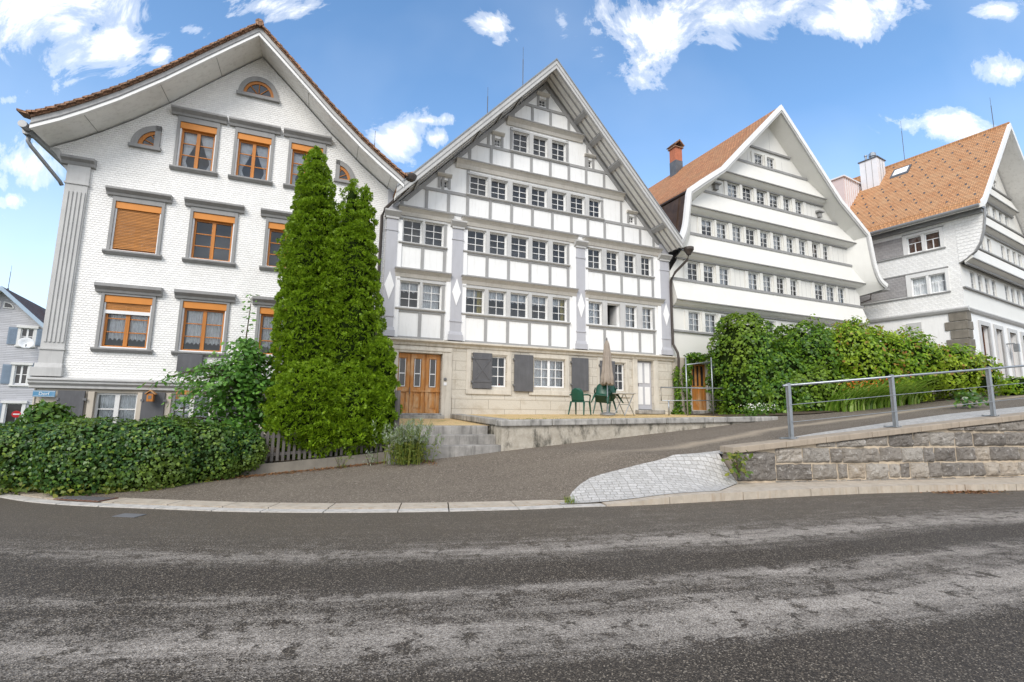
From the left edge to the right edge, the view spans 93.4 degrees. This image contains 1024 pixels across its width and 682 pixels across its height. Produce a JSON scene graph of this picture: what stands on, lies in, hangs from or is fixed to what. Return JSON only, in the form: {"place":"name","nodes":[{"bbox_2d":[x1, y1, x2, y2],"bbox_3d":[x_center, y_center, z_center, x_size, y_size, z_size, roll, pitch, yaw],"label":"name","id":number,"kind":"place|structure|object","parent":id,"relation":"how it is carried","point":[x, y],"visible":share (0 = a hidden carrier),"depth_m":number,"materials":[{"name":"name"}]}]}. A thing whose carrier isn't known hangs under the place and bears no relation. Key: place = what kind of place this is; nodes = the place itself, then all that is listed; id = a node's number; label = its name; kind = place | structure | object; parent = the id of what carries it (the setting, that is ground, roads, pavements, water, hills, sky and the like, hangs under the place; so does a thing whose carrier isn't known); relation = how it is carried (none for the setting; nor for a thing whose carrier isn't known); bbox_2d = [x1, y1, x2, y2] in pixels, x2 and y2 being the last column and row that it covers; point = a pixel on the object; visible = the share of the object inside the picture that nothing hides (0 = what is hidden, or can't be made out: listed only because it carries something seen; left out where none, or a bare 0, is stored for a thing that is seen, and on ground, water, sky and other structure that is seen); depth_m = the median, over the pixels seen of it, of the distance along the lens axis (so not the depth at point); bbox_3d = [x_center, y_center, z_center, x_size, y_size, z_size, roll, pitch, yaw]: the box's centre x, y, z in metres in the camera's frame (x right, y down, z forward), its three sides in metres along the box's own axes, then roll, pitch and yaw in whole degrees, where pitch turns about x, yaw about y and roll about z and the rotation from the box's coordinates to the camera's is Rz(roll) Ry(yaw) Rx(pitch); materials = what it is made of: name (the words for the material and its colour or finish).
{"place":"outdoors","nodes":[
{"label":"outdoors","id":0,"kind":"place"},
{"bbox_2d":[261,447,382,461],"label":"garden soil","id":1,"kind":"structure","parent":0,"point":[285,458],"depth_m":10.56,"materials":[{"name":"soil"}]},
{"bbox_2d":[11,399,86,425],"bbox_3d":[-10.145,1.892,10.701,1.478,1.210,1.072,4,-9,-22],"label":"corner bush","id":2,"kind":"object","parent":1,"relation":"on","point":[42,411],"visible":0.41,"depth_m":10.46,"materials":[{"name":"green plant"}]},
{"bbox_2d":[0,415,270,497],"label":"ivy hedge","id":3,"kind":"object","parent":1,"relation":"on","point":[107,456],"visible":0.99,"depth_m":8.32,"materials":[{"name":"green plant"}]},
{"bbox_2d":[137,294,286,447],"bbox_3d":[-6.274,0.775,10.798,3.468,3.827,2.654,4,-9,-22],"label":"young tree","id":4,"kind":"object","parent":1,"relation":"on","point":[245,384],"visible":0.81,"depth_m":10.55,"materials":[{"name":"green plant"}]},
{"bbox_2d":[258,145,350,458],"bbox_3d":[-4.604,-1.090,11.514,2.211,7.932,2.390,4,-9,-22],"label":"thuja tree","id":5,"kind":"object","parent":1,"relation":"on","point":[296,403],"visible":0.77,"depth_m":11.03,"materials":[{"name":"green plant"}]},
{"bbox_2d":[312,178,387,457],"bbox_3d":[-3.780,-0.652,11.593,2.122,7.046,1.903,-6,-11,40],"label":"thuja tree","id":6,"kind":"object","parent":1,"relation":"on","point":[353,275],"visible":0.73,"depth_m":11.31,"materials":[{"name":"green plant"}]},
{"bbox_2d":[8,435,708,503],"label":"ramp road","id":7,"kind":"structure","parent":0,"point":[552,472],"depth_m":9.16,"materials":[{"name":"grey asphalt"}]},
{"bbox_2d":[16,18,416,434],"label":"shingled house","id":8,"kind":"structure","parent":7,"relation":"on","point":[179,182],"depth_m":13.30,"materials":[{"name":"white"}]},
{"bbox_2d":[32,390,55,396],"bbox_3d":[-11.435,1.289,11.784,0.430,0.150,0.025,4,-9,-21],"label":"street name sign","id":9,"kind":"object","parent":8,"relation":"attached to","point":[36,393],"visible":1,"depth_m":11.77,"materials":[{"name":"blue metal"}]},
{"bbox_2d":[85,391,141,424],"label":"window","id":10,"kind":"structure","parent":8,"relation":"in","point":[122,405],"depth_m":12.46,"materials":[{"name":"white glass"}]},
{"bbox_2d":[90,282,163,353],"bbox_3d":[-10.112,-0.577,12.666,1.440,1.800,0.395,4,-9,-21],"label":"window","id":11,"kind":"structure","parent":8,"relation":"in","point":[132,316],"depth_m":12.69,"materials":[{"name":"orange wood"}]},
{"bbox_2d":[102,185,172,259],"bbox_3d":[-10.098,-3.154,12.977,1.460,1.830,0.310,4,-9,-21],"label":"window","id":12,"kind":"structure","parent":8,"relation":"in","point":[140,203],"depth_m":12.99,"materials":[{"name":"orange wood"}]},
{"bbox_2d":[127,125,161,151],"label":"lunette window","id":13,"kind":"structure","parent":8,"relation":"in","point":[148,138],"depth_m":13.31,"materials":[{"name":"grey glass"}]},
{"bbox_2d":[163,393,215,425],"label":"window","id":14,"kind":"structure","parent":8,"relation":"in","point":[166,409],"depth_m":13.00,"materials":[{"name":"white glass"}]},
{"bbox_2d":[169,105,227,176],"bbox_3d":[-8.996,-5.659,13.797,1.360,1.850,0.390,4,-9,-21],"label":"window","id":15,"kind":"structure","parent":8,"relation":"in","point":[198,125],"depth_m":13.82,"materials":[{"name":"orange wood"}]},
{"bbox_2d":[171,289,235,357],"bbox_3d":[-8.502,-0.467,13.289,1.440,1.800,0.395,4,-9,-21],"label":"window","id":16,"kind":"structure","parent":8,"relation":"in","point":[207,323],"depth_m":13.34,"materials":[{"name":"orange wood"}]},
{"bbox_2d":[182,197,244,267],"bbox_3d":[-8.450,-3.041,13.614,1.460,1.830,0.310,4,-9,-21],"label":"window","id":17,"kind":"structure","parent":8,"relation":"in","point":[216,213],"depth_m":13.63,"materials":[{"name":"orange wood"}]},
{"bbox_2d":[228,116,280,185],"bbox_3d":[-7.670,-5.568,14.311,1.360,1.850,0.390,4,-9,-21],"label":"window","id":18,"kind":"structure","parent":8,"relation":"in","point":[253,136],"depth_m":14.34,"materials":[{"name":"orange wood"}]},
{"bbox_2d":[236,76,279,103],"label":"lunette window","id":19,"kind":"structure","parent":8,"relation":"in","point":[256,87],"depth_m":14.56,"materials":[{"name":"grey glass"}]},
{"bbox_2d":[252,296,283,357],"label":"window","id":20,"kind":"structure","parent":8,"relation":"in","point":[264,304],"depth_m":13.86,"materials":[{"name":"orange wood"}]},
{"bbox_2d":[259,208,291,271],"bbox_3d":[-6.691,-2.920,14.294,1.460,1.830,0.310,4,-9,-21],"label":"window","id":21,"kind":"structure","parent":8,"relation":"in","point":[275,219],"depth_m":14.19,"materials":[{"name":"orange wood"}]},
{"bbox_2d":[283,127,331,189],"bbox_3d":[-6.325,-5.475,14.831,1.360,1.850,0.390,4,-9,-21],"label":"window","id":22,"kind":"structure","parent":8,"relation":"in","point":[300,142],"depth_m":14.80,"materials":[{"name":"orange wood"}]},
{"bbox_2d":[333,159,355,183],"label":"lunette window","id":23,"kind":"structure","parent":8,"relation":"in","point":[343,172],"depth_m":15.16,"materials":[{"name":"grey glass"}]},
{"bbox_2d":[227,429,387,476],"bbox_3d":[-4.528,2.395,10.271,3.750,1.316,0.280,4,-9,-22],"label":"picket fence","id":24,"kind":"object","parent":7,"relation":"on","point":[282,465],"visible":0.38,"depth_m":10.19,"materials":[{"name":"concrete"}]},
{"bbox_2d":[194,459,438,482],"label":"leaf litter","id":25,"kind":"object","parent":7,"relation":"on","point":[322,468],"visible":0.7,"depth_m":9.93,"materials":[{"name":"plant"}]},
{"bbox_2d":[356,334,403,452],"bbox_3d":[-3.191,1.287,11.214,1.356,3.012,1.360,4,-9,-22],"label":"thuja tree","id":26,"kind":"object","parent":7,"relation":"on","point":[379,361],"visible":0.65,"depth_m":11.02,"materials":[{"name":"green plant"}]},
{"bbox_2d":[372,417,444,464],"bbox_3d":[-2.213,2.149,10.333,1.533,1.056,0.881,4,-9,-22],"label":"silvery shrub","id":27,"kind":"object","parent":7,"relation":"on","point":[407,454],"visible":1,"depth_m":10.16,"materials":[{"name":"green plant"}]},
{"bbox_2d":[385,425,500,463],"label":"stone steps","id":28,"kind":"structure","parent":7,"relation":"on","point":[462,440],"depth_m":11.21,"materials":[{"name":"stone"}]},
{"bbox_2d":[382,58,693,418],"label":"timber framed house","id":29,"kind":"structure","parent":7,"relation":"on","point":[534,238],"depth_m":17.36,"materials":[{"name":"paint"}]},
{"bbox_2d":[399,281,418,307],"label":"window","id":30,"kind":"structure","parent":29,"relation":"in","point":[413,287],"depth_m":15.64,"materials":[{"name":"white glass"}]},
{"bbox_2d":[402,219,421,242],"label":"window","id":31,"kind":"structure","parent":29,"relation":"in","point":[420,229],"depth_m":15.88,"materials":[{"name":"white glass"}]},
{"bbox_2d":[397,353,443,418],"bbox_3d":[-2.893,1.418,15.164,1.510,2.070,0.520,4,-9,-22],"label":"entrance door","id":32,"kind":"structure","parent":29,"relation":"in","point":[418,374],"depth_m":15.33,"materials":[{"name":"brown wood"}]},
{"bbox_2d":[422,283,440,309],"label":"window","id":33,"kind":"structure","parent":29,"relation":"in","point":[430,292],"depth_m":15.91,"materials":[{"name":"white glass"}]},
{"bbox_2d":[424,223,442,245],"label":"window","id":34,"kind":"structure","parent":29,"relation":"in","point":[433,238],"depth_m":16.16,"materials":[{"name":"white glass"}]},
{"bbox_2d":[466,288,483,313],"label":"window","id":35,"kind":"structure","parent":29,"relation":"in","point":[470,293],"depth_m":16.51,"materials":[{"name":"white glass"}]},
{"bbox_2d":[467,229,484,251],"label":"window","id":36,"kind":"structure","parent":29,"relation":"in","point":[475,238],"depth_m":16.72,"materials":[{"name":"white wood"}]},
{"bbox_2d":[470,175,486,195],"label":"window","id":37,"kind":"structure","parent":29,"relation":"in","point":[485,179],"depth_m":17.02,"materials":[{"name":"white wood"}]},
{"bbox_2d":[488,291,504,315],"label":"window","id":38,"kind":"structure","parent":29,"relation":"in","point":[495,296],"depth_m":16.76,"materials":[{"name":"white glass"}]},
{"bbox_2d":[489,233,505,254],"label":"window","id":39,"kind":"structure","parent":29,"relation":"in","point":[504,236],"depth_m":17.02,"materials":[{"name":"white wood"}]},
{"bbox_2d":[492,356,505,386],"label":"window","id":40,"kind":"structure","parent":29,"relation":"in","point":[498,385],"depth_m":16.43,"materials":[{"name":"white wood"}]},
{"bbox_2d":[510,293,526,317],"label":"window","id":41,"kind":"structure","parent":29,"relation":"in","point":[515,298],"depth_m":17.07,"materials":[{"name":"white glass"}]},
{"bbox_2d":[513,132,527,152],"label":"window","id":42,"kind":"structure","parent":29,"relation":"in","point":[519,134],"depth_m":17.89,"materials":[{"name":"white glass"}]},
{"bbox_2d":[532,295,545,319],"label":"window","id":43,"kind":"structure","parent":29,"relation":"in","point":[536,300],"depth_m":17.36,"materials":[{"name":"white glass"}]},
{"bbox_2d":[532,240,546,260],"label":"window","id":44,"kind":"structure","parent":29,"relation":"in","point":[538,241],"depth_m":17.63,"materials":[{"name":"white glass"}]},
{"bbox_2d":[534,359,563,387],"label":"window","id":45,"kind":"structure","parent":29,"relation":"in","point":[547,373],"depth_m":17.17,"materials":[{"name":"white glass"}]},
{"bbox_2d":[553,298,565,321],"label":"window","id":46,"kind":"structure","parent":29,"relation":"in","point":[558,303],"depth_m":17.70,"materials":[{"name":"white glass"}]},
{"bbox_2d":[589,302,600,324],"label":"window","id":47,"kind":"structure","parent":29,"relation":"in","point":[593,316],"depth_m":18.22,"materials":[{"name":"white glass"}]},
{"bbox_2d":[607,304,617,325],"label":"open window","id":48,"kind":"structure","parent":29,"relation":"in","point":[614,310],"depth_m":18.63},
{"bbox_2d":[625,306,635,327],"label":"window","id":49,"kind":"structure","parent":29,"relation":"in","point":[629,314],"depth_m":18.81,"materials":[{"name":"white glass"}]},
{"bbox_2d":[642,308,651,329],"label":"window","id":50,"kind":"structure","parent":29,"relation":"in","point":[645,310],"depth_m":19.10,"materials":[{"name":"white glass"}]},
{"bbox_2d":[635,361,664,413],"bbox_3d":[5.211,1.777,18.466,1.200,2.010,0.450,4,-9,-22],"label":"side door","id":51,"kind":"structure","parent":29,"relation":"in","point":[644,368],"depth_m":18.59,"materials":[{"name":"white wood"}]},
{"bbox_2d":[671,366,684,414],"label":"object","id":52,"kind":"object","parent":29,"relation":"attached to","point":[678,404],"visible":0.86,"depth_m":18.68,"materials":[{"name":"green plant"}]},
{"bbox_2d":[450,414,777,457],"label":"terrace wall","id":53,"kind":"structure","parent":7,"relation":"on","point":[513,434],"depth_m":12.17,"materials":[{"name":"grey stone"}]},
{"bbox_2d":[399,418,487,425],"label":"landing gravel","id":54,"kind":"structure","parent":0,"point":[447,421],"depth_m":13.11,"materials":[{"name":"gravel"}]},
{"bbox_2d":[393,390,400,431],"bbox_3d":[-3.281,2.073,12.627,0.130,1.450,3.380,4,-9,-22],"label":"side fence","id":55,"kind":"object","parent":54,"relation":"on","point":[397,401],"visible":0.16,"depth_m":11.13,"materials":[{"name":"grey wood"}]},
{"bbox_2d":[0,490,1023,681],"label":"street","id":56,"kind":"structure","parent":0,"point":[905,587],"depth_m":4.10,"materials":[{"name":"grey asphalt"}]},
{"bbox_2d":[920,490,1011,493],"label":"gutter leaf litter","id":57,"kind":"object","parent":56,"relation":"on","point":[971,491],"visible":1,"depth_m":9.81,"materials":[{"name":"plant"}]},
{"bbox_2d":[0,0,1023,308],"label":"sky","id":58,"kind":"structure","parent":0,"point":[417,74],"materials":[{"name":"blue"}]},
{"bbox_2d":[468,414,721,418],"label":"terrace gravel","id":59,"kind":"structure","parent":0,"point":[546,416],"depth_m":15.49,"materials":[{"name":"beige gravel"}]},
{"bbox_2d":[568,388,590,414],"bbox_3d":[2.226,1.990,15.857,0.632,0.863,0.670,-4,-9,30],"label":"garden chair","id":60,"kind":"object","parent":59,"relation":"on","point":[577,394],"visible":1,"depth_m":15.69,"materials":[{"name":"green plastic"}]},
{"bbox_2d":[591,384,612,413],"bbox_3d":[3.021,1.913,16.151,0.632,0.863,0.670,3,-41,20],"label":"garden chair","id":61,"kind":"object","parent":59,"relation":"on","point":[600,395],"visible":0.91,"depth_m":16.12,"materials":[{"name":"green plastic"}]},
{"bbox_2d":[600,338,615,414],"bbox_3d":[3.155,1.158,15.977,0.500,2.570,0.500,4,-9,-22],"label":"closed parasol","id":62,"kind":"object","parent":59,"relation":"on","point":[607,377],"visible":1,"depth_m":15.90,"materials":[{"name":"fabric"}]},
{"bbox_2d":[600,385,623,412],"bbox_3d":[3.308,1.919,16.412,0.632,0.863,0.670,-2,-37,-13],"label":"garden chair","id":63,"kind":"object","parent":59,"relation":"on","point":[613,389],"visible":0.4,"depth_m":16.37,"materials":[{"name":"green plastic"}]},
{"bbox_2d":[612,393,635,415],"bbox_3d":[3.723,2.098,15.984,0.770,0.743,0.770,8,-11,-42],"label":"garden table","id":64,"kind":"object","parent":59,"relation":"on","point":[624,404],"visible":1,"depth_m":15.92,"materials":[{"name":"metal"}]},
{"bbox_2d":[660,357,726,415],"bbox_3d":[6.747,1.620,17.453,3.468,2.140,0.051,4,-9,-23],"label":"door handrail","id":65,"kind":"object","parent":59,"relation":"on","point":[686,387],"depth_m":17.35,"materials":[{"name":"metal"}]},
{"bbox_2d":[561,451,736,503],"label":"setts paving","id":66,"kind":"structure","parent":0,"point":[692,472],"depth_m":9.20,"materials":[{"name":"stone"}]},
{"bbox_2d":[640,388,1023,451],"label":"ramp road","id":67,"kind":"structure","parent":0,"point":[709,439],"depth_m":12.99,"materials":[{"name":"grey asphalt"}]},
{"bbox_2d":[648,104,890,414],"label":"banded house","id":68,"kind":"structure","parent":67,"relation":"on","point":[757,212],"depth_m":22.32,"materials":[{"name":"white wood"}]},
{"bbox_2d":[688,312,699,331],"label":"window","id":69,"kind":"structure","parent":68,"relation":"in","point":[692,315],"depth_m":20.04,"materials":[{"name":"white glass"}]},
{"bbox_2d":[681,352,710,414],"bbox_3d":[7.646,1.783,19.234,2.012,2.669,0.593,4,-9,-22],"label":"door vine","id":70,"kind":"object","parent":68,"relation":"attached to","point":[698,357],"depth_m":19.02,"materials":[{"name":"green plant"}]},
{"bbox_2d":[691,363,715,413],"bbox_3d":[7.790,1.913,19.489,1.300,2.200,0.540,4,-9,-23],"label":"side entrance door","id":71,"kind":"structure","parent":68,"relation":"in","point":[698,371],"depth_m":19.63,"materials":[{"name":"brown wood"}]},
{"bbox_2d":[701,219,711,235],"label":"window","id":72,"kind":"structure","parent":68,"relation":"in","point":[705,223],"depth_m":21.00,"materials":[{"name":"white glass"}]},
{"bbox_2d":[705,314,715,332],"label":"window","id":73,"kind":"structure","parent":68,"relation":"in","point":[708,317],"depth_m":20.40,"materials":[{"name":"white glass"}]},
{"bbox_2d":[716,222,725,238],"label":"window","id":74,"kind":"structure","parent":68,"relation":"in","point":[720,229],"depth_m":21.33,"materials":[{"name":"white glass"}]},
{"bbox_2d":[719,268,728,284],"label":"window","id":75,"kind":"structure","parent":68,"relation":"in","point":[722,270],"depth_m":21.04,"materials":[{"name":"white glass"}]},
{"bbox_2d":[727,183,736,197],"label":"window","id":76,"kind":"structure","parent":68,"relation":"in","point":[731,190],"depth_m":21.94,"materials":[{"name":"white glass"}]},
{"bbox_2d":[732,226,740,241],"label":"window","id":77,"kind":"structure","parent":68,"relation":"in","point":[734,229],"depth_m":21.69,"materials":[{"name":"white glass"}]},
{"bbox_2d":[748,272,757,289],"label":"window","id":78,"kind":"structure","parent":68,"relation":"in","point":[750,275],"depth_m":21.73,"materials":[{"name":"white glass"}]},
{"bbox_2d":[763,275,770,291],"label":"window","id":79,"kind":"structure","parent":68,"relation":"in","point":[765,278],"depth_m":22.09,"materials":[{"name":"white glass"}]},
{"bbox_2d":[814,101,1023,386],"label":"corner house","id":80,"kind":"structure","parent":67,"relation":"on","point":[944,225],"depth_m":24.77,"materials":[{"name":"white"}]},
{"bbox_2d":[907,235,921,253],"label":"side window","id":81,"kind":"structure","parent":80,"relation":"in","point":[914,243],"depth_m":24.52,"materials":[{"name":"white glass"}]},
{"bbox_2d":[911,276,927,295],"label":"side window","id":82,"kind":"structure","parent":80,"relation":"in","point":[919,286],"depth_m":24.20,"materials":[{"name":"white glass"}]},
{"bbox_2d":[925,231,940,249],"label":"side window","id":83,"kind":"structure","parent":80,"relation":"in","point":[931,239],"depth_m":23.91,"materials":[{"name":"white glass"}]},
{"bbox_2d":[929,273,946,292],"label":"side window","id":84,"kind":"structure","parent":80,"relation":"in","point":[936,281],"depth_m":23.58,"materials":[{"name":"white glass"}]},
{"bbox_2d":[978,320,994,366],"bbox_3d":[22.903,0.452,23.375,1.500,2.800,0.280,5,-9,-30],"label":"window frame","id":85,"kind":"structure","parent":80,"relation":"in","point":[981,332],"depth_m":23.58,"materials":[{"name":"wood"}]},
{"bbox_2d":[1007,328,1022,377],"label":"window frame","id":86,"kind":"structure","parent":80,"relation":"in","point":[1009,330],"depth_m":25.16,"materials":[{"name":"wood"}]},
{"bbox_2d":[947,389,997,407],"bbox_3d":[13.379,1.690,14.139,1.702,0.567,0.936,6,-10,-32],"label":"grey leaf plant","id":87,"kind":"object","parent":67,"relation":"on","point":[968,395],"visible":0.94,"depth_m":14.08,"materials":[{"name":"green plant"}]},
{"bbox_2d":[994,375,1023,395],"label":"box hedge","id":88,"kind":"object","parent":67,"relation":"on","point":[1015,389],"visible":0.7,"depth_m":17.78,"materials":[{"name":"green plant"}]},
{"bbox_2d":[686,391,996,416],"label":"hedge soil","id":89,"kind":"structure","parent":0,"point":[770,414],"depth_m":16.73,"materials":[{"name":"soil"}]},
{"bbox_2d":[724,394,781,416],"bbox_3d":[8.319,2.132,16.252,2.462,1.001,1.063,3,-8,-14],"label":"white flower clump","id":90,"kind":"object","parent":89,"relation":"on","point":[756,408],"visible":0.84,"depth_m":16.20,"materials":[{"name":"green plant"}]},
{"bbox_2d":[703,312,859,414],"bbox_3d":[10.294,0.958,18.329,5.276,4.107,4.082,4,-9,-22],"label":"creeper hedge","id":91,"kind":"object","parent":89,"relation":"on","point":[755,365],"visible":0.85,"depth_m":17.38,"materials":[{"name":"green plant"}]},
{"bbox_2d":[819,372,971,411],"bbox_3d":[13.104,1.653,16.131,6.432,1.491,4.125,4,-9,-22],"label":"flowering grass clump","id":92,"kind":"object","parent":89,"relation":"on","point":[863,402],"visible":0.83,"depth_m":16.08,"materials":[{"name":"green plant"}]},
{"bbox_2d":[815,315,1007,402],"bbox_3d":[14.801,0.802,18.485,7.183,3.516,3.494,2,-8,-7],"label":"bright shrub","id":93,"kind":"object","parent":89,"relation":"on","point":[867,352],"visible":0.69,"depth_m":17.35,"materials":[{"name":"green plant"}]},
{"bbox_2d":[712,406,1023,454],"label":"setts strip","id":94,"kind":"object","parent":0,"point":[955,416],"visible":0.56,"depth_m":12.05,"materials":[{"name":"stone"}]},
{"bbox_2d":[723,478,1023,489],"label":"footpath strip","id":95,"kind":"object","parent":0,"point":[740,486],"visible":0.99,"depth_m":10.07,"materials":[{"name":"concrete"}]},
{"bbox_2d":[720,412,1023,487],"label":"retaining wall","id":96,"kind":"structure","parent":95,"relation":"on","point":[982,447],"depth_m":10.68,"materials":[{"name":"stone"}]},
{"bbox_2d":[721,450,752,477],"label":"kerb weed","id":97,"kind":"object","parent":96,"relation":"attached to","point":[735,469],"visible":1,"depth_m":9.55,"materials":[{"name":"green plant"}]},
{"bbox_2d":[779,365,1023,438],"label":"metal railing","id":98,"kind":"object","parent":96,"relation":"on","point":[892,395],"visible":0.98,"depth_m":11.08,"materials":[{"name":"metal"}]},
{"label":"ground","id":99,"kind":"structure","parent":0,"visible":0},
{"bbox_2d":[0,267,45,423],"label":"grey house","id":100,"kind":"structure","parent":99,"relation":"on","point":[21,317],"depth_m":30.36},
{"bbox_2d":[0,400,27,423],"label":"window","id":101,"kind":"structure","parent":100,"relation":"in","point":[8,407],"depth_m":29.99,"materials":[{"name":"white glass"}]},
{"bbox_2d":[8,362,33,385],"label":"window","id":102,"kind":"structure","parent":100,"relation":"in","point":[20,370],"depth_m":30.38,"materials":[{"name":"white glass"}]},
{"bbox_2d":[18,337,33,347],"bbox_3d":[-30.454,0.113,30.221,0.627,0.704,0.662,1,-8,-4],"label":"satellite dish","id":103,"kind":"object","parent":100,"relation":"attached to","point":[25,342],"visible":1,"depth_m":30.23,"materials":[{"name":"metal"}]},
{"bbox_2d":[14,325,38,347],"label":"window","id":104,"kind":"structure","parent":100,"relation":"in","point":[23,330],"depth_m":30.75,"materials":[{"name":"white glass"}]},
{"bbox_2d":[0,493,605,512],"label":"gutter stones","id":105,"kind":"object","parent":99,"relation":"on","point":[31,499],"visible":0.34,"depth_m":7.35,"materials":[{"name":"grey stone"}]},
{"bbox_2d":[53,496,118,501],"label":"sidewalk","id":106,"kind":"structure","parent":105,"relation":"on","point":[87,498],"depth_m":7.70,"materials":[{"name":"concrete"}]},
{"bbox_2d":[0,482,1023,511],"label":"kerb stones","id":107,"kind":"object","parent":99,"relation":"on","point":[721,495],"visible":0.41,"depth_m":8.22,"materials":[{"name":"stone"}]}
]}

